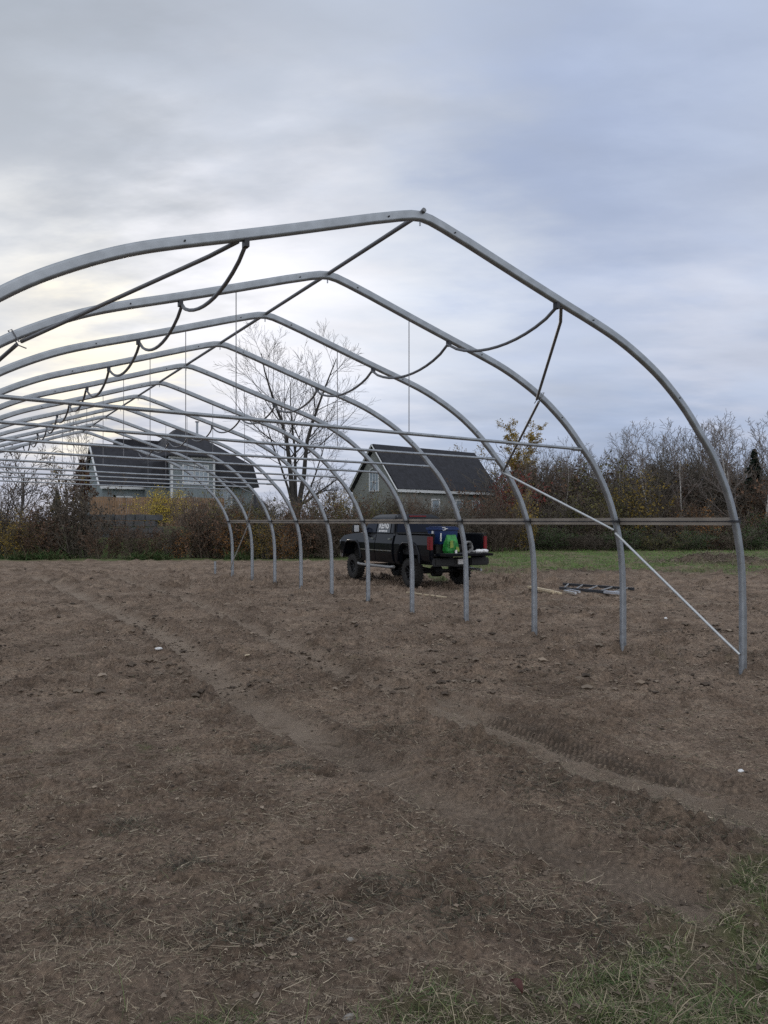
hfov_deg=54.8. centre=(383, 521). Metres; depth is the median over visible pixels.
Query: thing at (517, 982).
fallen leaf
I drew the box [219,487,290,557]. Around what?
bush
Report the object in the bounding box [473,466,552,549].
bush
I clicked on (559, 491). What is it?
bush
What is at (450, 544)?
bag
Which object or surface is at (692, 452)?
bare tree
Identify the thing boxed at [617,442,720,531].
bush
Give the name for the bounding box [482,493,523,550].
bush
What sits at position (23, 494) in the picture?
bare tree
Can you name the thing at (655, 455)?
bare tree
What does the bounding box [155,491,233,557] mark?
bush
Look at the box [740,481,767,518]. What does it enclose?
bare tree
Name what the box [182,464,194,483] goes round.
window
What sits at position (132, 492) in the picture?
house
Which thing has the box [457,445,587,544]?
bush
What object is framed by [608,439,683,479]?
bare tree
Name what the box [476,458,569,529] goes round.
bush
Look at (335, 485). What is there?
bare tree
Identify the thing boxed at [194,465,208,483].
window
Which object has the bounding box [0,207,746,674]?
greenhouse frame
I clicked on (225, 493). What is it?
window
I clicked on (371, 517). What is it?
bush
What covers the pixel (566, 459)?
bare tree
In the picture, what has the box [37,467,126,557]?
bush
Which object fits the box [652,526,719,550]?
bush
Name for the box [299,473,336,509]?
bare tree
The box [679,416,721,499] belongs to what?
bare tree
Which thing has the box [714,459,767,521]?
bush
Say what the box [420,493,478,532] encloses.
bush
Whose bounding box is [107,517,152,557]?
bush
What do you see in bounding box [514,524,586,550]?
bush
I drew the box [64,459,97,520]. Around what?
conifer tree
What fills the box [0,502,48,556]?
bush
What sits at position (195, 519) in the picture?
bush
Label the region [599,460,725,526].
bush
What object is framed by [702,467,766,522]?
bush
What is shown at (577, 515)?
bush
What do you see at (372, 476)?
window
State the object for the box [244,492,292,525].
bush
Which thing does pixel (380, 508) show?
bush
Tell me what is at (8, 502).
bare tree
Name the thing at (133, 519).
stone wall
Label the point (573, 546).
bush
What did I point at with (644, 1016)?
grass
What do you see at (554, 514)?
bush
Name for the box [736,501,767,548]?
bush
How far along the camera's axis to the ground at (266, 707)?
5.45 m
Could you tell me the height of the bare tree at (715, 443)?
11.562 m
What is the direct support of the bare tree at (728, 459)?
on the ground at (266, 707)
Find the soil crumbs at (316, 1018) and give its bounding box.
[0,622,767,1023]
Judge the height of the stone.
0.015 m
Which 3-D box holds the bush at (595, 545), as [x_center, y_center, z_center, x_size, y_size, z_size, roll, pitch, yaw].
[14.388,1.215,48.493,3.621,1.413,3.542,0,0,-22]
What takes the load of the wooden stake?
on the ground at (266, 707)
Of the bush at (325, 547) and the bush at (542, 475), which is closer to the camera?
the bush at (325, 547)
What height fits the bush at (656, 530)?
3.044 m
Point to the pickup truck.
(388, 544)
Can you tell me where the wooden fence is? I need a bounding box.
[90,497,223,525]
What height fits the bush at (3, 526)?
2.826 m
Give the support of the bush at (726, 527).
on the ground at (266, 707)
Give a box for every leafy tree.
[37,452,93,553]
[449,443,500,485]
[495,418,546,483]
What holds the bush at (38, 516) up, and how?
on the ground at (266, 707)
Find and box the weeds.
[0,543,257,559]
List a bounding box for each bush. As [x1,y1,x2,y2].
[0,486,34,556]
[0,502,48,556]
[0,511,17,551]
[5,499,57,555]
[6,502,79,556]
[18,488,107,556]
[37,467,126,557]
[73,510,138,558]
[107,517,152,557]
[123,481,197,526]
[128,520,168,554]
[152,519,192,557]
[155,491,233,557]
[162,488,245,558]
[162,521,195,557]
[167,489,250,557]
[178,486,276,556]
[209,497,257,556]
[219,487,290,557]
[223,492,258,540]
[240,509,295,558]
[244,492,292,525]
[247,497,309,557]
[256,512,303,558]
[274,493,340,557]
[282,485,359,556]
[298,479,383,556]
[302,500,347,558]
[317,483,367,526]
[330,496,377,535]
[339,489,408,517]
[376,499,440,518]
[377,491,420,515]
[384,488,440,513]
[410,493,448,525]
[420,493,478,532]
[424,500,471,532]
[444,474,510,541]
[451,507,497,544]
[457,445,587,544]
[460,443,601,526]
[469,500,523,551]
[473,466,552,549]
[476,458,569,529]
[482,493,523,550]
[484,459,565,498]
[490,483,542,550]
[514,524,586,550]
[521,457,613,539]
[522,456,627,546]
[527,510,561,547]
[532,492,589,548]
[537,490,620,547]
[549,451,693,541]
[550,528,596,550]
[566,498,619,548]
[572,531,630,550]
[574,479,655,548]
[583,457,675,538]
[587,459,688,548]
[590,525,665,550]
[594,465,661,539]
[594,472,665,527]
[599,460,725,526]
[602,445,721,501]
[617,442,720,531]
[627,530,691,550]
[630,508,687,549]
[637,490,700,547]
[652,498,723,548]
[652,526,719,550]
[657,463,746,508]
[659,471,731,529]
[667,456,767,544]
[673,494,730,548]
[695,448,767,543]
[695,528,756,550]
[696,501,746,548]
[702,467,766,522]
[710,504,767,548]
[710,523,767,550]
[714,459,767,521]
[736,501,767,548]
[742,512,767,547]
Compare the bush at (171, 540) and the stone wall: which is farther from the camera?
the stone wall
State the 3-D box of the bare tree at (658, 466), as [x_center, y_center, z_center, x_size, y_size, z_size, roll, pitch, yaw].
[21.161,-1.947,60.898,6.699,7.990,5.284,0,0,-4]
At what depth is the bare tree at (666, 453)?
69.34 m
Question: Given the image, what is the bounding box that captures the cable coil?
[466,541,472,552]
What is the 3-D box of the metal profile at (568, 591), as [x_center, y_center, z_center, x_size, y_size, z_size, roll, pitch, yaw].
[4.662,1.772,18.563,0.060,0.050,0.660,0,0,-10]
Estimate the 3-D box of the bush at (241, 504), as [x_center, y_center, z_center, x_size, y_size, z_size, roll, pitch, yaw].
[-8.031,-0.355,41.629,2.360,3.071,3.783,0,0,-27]
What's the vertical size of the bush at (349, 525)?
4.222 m
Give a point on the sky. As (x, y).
(613, 153)
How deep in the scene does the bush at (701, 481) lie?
58.09 m
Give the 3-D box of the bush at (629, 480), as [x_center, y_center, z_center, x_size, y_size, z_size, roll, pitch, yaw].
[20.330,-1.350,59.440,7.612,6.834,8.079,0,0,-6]
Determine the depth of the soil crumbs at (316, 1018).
3.94 m
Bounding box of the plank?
[527,586,553,591]
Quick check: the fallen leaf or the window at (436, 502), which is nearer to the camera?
the fallen leaf
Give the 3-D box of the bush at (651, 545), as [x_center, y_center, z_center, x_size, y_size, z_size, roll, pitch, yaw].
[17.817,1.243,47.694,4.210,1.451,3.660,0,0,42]
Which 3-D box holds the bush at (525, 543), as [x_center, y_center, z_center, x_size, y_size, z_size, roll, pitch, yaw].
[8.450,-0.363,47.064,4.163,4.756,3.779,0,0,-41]
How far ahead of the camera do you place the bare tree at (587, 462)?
64.29 m
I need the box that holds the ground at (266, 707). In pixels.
[0,523,767,1023]
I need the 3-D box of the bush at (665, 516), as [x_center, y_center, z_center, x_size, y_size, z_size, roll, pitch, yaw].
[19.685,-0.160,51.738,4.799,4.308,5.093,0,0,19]
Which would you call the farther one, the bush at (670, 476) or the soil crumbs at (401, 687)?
the bush at (670, 476)
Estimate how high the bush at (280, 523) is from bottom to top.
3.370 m
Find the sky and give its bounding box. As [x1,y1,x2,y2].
[0,0,767,520]
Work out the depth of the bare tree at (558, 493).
54.51 m
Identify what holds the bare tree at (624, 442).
on the ground at (266, 707)
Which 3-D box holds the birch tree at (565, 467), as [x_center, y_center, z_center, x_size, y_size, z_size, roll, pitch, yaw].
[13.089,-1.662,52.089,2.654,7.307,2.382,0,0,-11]
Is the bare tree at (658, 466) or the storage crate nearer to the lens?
the storage crate
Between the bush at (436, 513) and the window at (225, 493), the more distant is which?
the window at (225, 493)
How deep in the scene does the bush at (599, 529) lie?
49.50 m
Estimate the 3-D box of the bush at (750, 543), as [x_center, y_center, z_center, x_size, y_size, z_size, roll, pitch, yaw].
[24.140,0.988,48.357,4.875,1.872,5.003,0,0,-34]
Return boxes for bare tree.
[0,443,61,552]
[0,454,37,546]
[57,411,97,493]
[210,322,374,519]
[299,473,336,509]
[323,473,352,511]
[524,438,560,501]
[524,443,585,479]
[535,435,607,480]
[539,470,592,531]
[577,445,604,478]
[577,476,631,545]
[603,447,638,501]
[605,421,638,483]
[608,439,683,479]
[617,450,671,480]
[623,478,671,517]
[636,423,689,487]
[636,432,728,481]
[642,453,711,544]
[651,439,682,474]
[657,417,746,485]
[678,437,762,482]
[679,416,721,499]
[680,422,767,485]
[683,463,754,526]
[695,422,734,469]
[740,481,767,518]
[751,443,767,545]
[752,439,767,474]
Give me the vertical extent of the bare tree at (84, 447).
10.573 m
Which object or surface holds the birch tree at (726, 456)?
on the ground at (266, 707)
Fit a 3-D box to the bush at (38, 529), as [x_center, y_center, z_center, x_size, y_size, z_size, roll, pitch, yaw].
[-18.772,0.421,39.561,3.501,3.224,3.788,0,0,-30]
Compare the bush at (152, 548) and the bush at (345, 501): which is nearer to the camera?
the bush at (152, 548)
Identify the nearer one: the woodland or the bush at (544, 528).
the bush at (544, 528)
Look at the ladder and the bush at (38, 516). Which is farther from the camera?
the bush at (38, 516)
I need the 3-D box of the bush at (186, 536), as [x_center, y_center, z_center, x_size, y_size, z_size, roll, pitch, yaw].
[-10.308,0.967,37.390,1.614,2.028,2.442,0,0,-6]
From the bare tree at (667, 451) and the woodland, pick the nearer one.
the bare tree at (667, 451)
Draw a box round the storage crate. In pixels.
[433,544,460,553]
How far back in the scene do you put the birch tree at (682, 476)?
53.35 m
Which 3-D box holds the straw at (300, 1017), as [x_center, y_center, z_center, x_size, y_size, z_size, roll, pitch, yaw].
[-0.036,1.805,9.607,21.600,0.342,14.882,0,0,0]
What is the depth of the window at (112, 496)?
56.30 m
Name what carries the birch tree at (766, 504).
on the ground at (266, 707)
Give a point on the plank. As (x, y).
(544, 589)
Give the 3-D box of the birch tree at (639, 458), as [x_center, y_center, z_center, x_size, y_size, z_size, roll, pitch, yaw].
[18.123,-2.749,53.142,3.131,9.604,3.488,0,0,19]
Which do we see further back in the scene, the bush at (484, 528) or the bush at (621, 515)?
the bush at (621, 515)
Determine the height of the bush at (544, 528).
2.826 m
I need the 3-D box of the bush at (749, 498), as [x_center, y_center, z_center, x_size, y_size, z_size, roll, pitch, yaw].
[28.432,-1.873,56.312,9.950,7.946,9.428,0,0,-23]
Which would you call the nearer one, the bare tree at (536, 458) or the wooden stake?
the wooden stake
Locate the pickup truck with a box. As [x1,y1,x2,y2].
[340,514,492,586]
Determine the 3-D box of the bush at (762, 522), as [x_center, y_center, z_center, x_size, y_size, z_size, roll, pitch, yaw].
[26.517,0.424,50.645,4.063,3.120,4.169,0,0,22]
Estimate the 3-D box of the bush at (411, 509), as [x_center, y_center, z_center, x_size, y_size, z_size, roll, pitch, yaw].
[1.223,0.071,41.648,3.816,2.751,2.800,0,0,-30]
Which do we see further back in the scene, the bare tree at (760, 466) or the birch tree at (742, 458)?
the birch tree at (742, 458)
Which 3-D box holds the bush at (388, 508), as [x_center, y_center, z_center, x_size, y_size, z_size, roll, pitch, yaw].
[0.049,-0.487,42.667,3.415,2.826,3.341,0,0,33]
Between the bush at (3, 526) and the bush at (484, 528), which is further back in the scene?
the bush at (484, 528)
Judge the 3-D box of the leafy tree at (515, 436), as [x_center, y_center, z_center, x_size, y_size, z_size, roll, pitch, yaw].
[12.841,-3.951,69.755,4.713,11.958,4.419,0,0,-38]
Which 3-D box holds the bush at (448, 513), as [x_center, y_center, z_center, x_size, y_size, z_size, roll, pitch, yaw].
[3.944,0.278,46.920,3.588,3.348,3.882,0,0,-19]
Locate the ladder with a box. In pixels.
[559,583,634,592]
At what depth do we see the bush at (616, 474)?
61.64 m
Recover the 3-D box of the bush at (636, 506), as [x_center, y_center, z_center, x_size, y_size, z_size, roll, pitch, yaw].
[17.326,-1.065,51.538,5.844,6.251,6.437,0,0,-12]
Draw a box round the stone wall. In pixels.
[84,514,162,538]
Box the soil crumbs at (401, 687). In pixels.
[0,566,767,700]
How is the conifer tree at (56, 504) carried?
on the ground at (266, 707)
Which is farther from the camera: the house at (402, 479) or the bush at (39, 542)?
the house at (402, 479)
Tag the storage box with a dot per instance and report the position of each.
(440, 532)
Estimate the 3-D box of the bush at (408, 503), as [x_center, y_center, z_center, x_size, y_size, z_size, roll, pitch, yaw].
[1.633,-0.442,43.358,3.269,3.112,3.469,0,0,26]
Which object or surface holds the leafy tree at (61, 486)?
on the ground at (266, 707)
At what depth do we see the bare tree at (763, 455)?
61.59 m
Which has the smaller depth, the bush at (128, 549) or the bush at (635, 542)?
the bush at (128, 549)
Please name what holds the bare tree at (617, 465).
on the ground at (266, 707)
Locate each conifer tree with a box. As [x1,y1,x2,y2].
[51,491,61,524]
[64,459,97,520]
[737,449,765,517]
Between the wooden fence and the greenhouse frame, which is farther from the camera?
the wooden fence
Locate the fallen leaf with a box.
[510,978,522,993]
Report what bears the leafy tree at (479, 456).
on the ground at (266, 707)
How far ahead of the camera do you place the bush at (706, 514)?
49.87 m
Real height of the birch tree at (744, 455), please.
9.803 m
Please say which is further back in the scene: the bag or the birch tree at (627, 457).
the birch tree at (627, 457)
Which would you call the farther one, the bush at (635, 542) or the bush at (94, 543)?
the bush at (635, 542)
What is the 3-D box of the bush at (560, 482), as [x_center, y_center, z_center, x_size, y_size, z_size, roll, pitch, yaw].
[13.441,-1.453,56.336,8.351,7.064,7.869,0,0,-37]
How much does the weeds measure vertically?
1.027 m
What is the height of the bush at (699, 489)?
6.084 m
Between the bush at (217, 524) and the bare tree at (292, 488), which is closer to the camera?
the bush at (217, 524)
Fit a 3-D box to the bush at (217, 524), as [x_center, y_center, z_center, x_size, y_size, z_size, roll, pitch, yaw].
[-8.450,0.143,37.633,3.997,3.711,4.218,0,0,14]
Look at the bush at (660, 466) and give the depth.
58.25 m
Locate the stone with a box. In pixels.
[342,1013,354,1020]
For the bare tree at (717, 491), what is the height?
6.693 m
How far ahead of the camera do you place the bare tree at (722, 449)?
61.60 m
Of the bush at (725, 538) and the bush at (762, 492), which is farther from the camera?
the bush at (762, 492)
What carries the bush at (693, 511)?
on the ground at (266, 707)
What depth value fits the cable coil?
20.44 m
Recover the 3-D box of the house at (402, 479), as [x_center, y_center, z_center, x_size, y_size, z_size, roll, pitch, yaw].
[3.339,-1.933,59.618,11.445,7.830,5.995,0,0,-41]
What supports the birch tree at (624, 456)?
on the ground at (266, 707)
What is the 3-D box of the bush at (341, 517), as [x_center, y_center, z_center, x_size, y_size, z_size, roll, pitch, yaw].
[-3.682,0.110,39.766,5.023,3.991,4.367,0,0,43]
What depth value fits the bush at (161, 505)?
44.65 m
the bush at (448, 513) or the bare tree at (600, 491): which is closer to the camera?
the bush at (448, 513)
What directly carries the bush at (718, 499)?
on the ground at (266, 707)
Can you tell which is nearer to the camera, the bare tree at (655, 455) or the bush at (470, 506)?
the bush at (470, 506)
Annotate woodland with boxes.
[265,463,734,500]
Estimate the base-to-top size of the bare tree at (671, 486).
7.032 m
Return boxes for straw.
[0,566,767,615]
[0,599,767,1023]
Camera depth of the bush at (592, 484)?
53.40 m
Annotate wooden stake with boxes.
[406,592,446,597]
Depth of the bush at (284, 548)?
36.74 m
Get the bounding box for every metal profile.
[563,590,576,593]
[603,591,619,594]
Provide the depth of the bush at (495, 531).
45.09 m
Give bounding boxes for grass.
[26,740,767,1023]
[422,544,767,576]
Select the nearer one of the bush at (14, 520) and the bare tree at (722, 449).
the bush at (14, 520)
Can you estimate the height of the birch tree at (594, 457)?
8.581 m
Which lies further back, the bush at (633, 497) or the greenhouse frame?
the bush at (633, 497)
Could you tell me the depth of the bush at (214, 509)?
38.56 m
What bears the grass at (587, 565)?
on the ground at (266, 707)
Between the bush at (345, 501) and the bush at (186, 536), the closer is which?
the bush at (186, 536)
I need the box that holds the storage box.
[426,526,458,544]
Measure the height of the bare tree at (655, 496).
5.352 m
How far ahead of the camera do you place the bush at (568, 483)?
54.16 m
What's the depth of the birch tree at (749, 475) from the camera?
53.74 m
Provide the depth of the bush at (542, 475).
60.75 m
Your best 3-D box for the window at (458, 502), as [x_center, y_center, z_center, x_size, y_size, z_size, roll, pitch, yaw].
[5.904,-1.218,58.292,0.800,1.000,0.060,0,0,-41]
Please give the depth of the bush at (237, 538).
36.86 m
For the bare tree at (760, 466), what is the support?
on the ground at (266, 707)
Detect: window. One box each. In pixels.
[112,496,132,512]
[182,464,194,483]
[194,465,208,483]
[215,490,231,508]
[369,468,378,491]
[431,499,439,512]
[455,499,462,511]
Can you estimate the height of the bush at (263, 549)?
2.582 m
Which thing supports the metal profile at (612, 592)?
on the ladder
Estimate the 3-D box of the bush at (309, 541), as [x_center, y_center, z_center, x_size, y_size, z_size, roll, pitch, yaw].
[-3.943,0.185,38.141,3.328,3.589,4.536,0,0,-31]
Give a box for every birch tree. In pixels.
[548,450,593,514]
[577,444,606,487]
[605,448,636,506]
[617,417,657,516]
[618,445,639,477]
[663,428,703,545]
[684,427,723,485]
[696,411,744,515]
[705,411,753,513]
[727,434,765,484]
[730,447,753,478]
[745,411,767,547]
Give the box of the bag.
[443,535,459,552]
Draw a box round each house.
[84,421,268,524]
[349,444,495,530]
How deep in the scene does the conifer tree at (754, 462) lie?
56.84 m
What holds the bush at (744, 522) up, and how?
on the ground at (266, 707)
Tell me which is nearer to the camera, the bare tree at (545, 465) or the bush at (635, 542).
the bush at (635, 542)
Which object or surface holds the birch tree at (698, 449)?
on the ground at (266, 707)

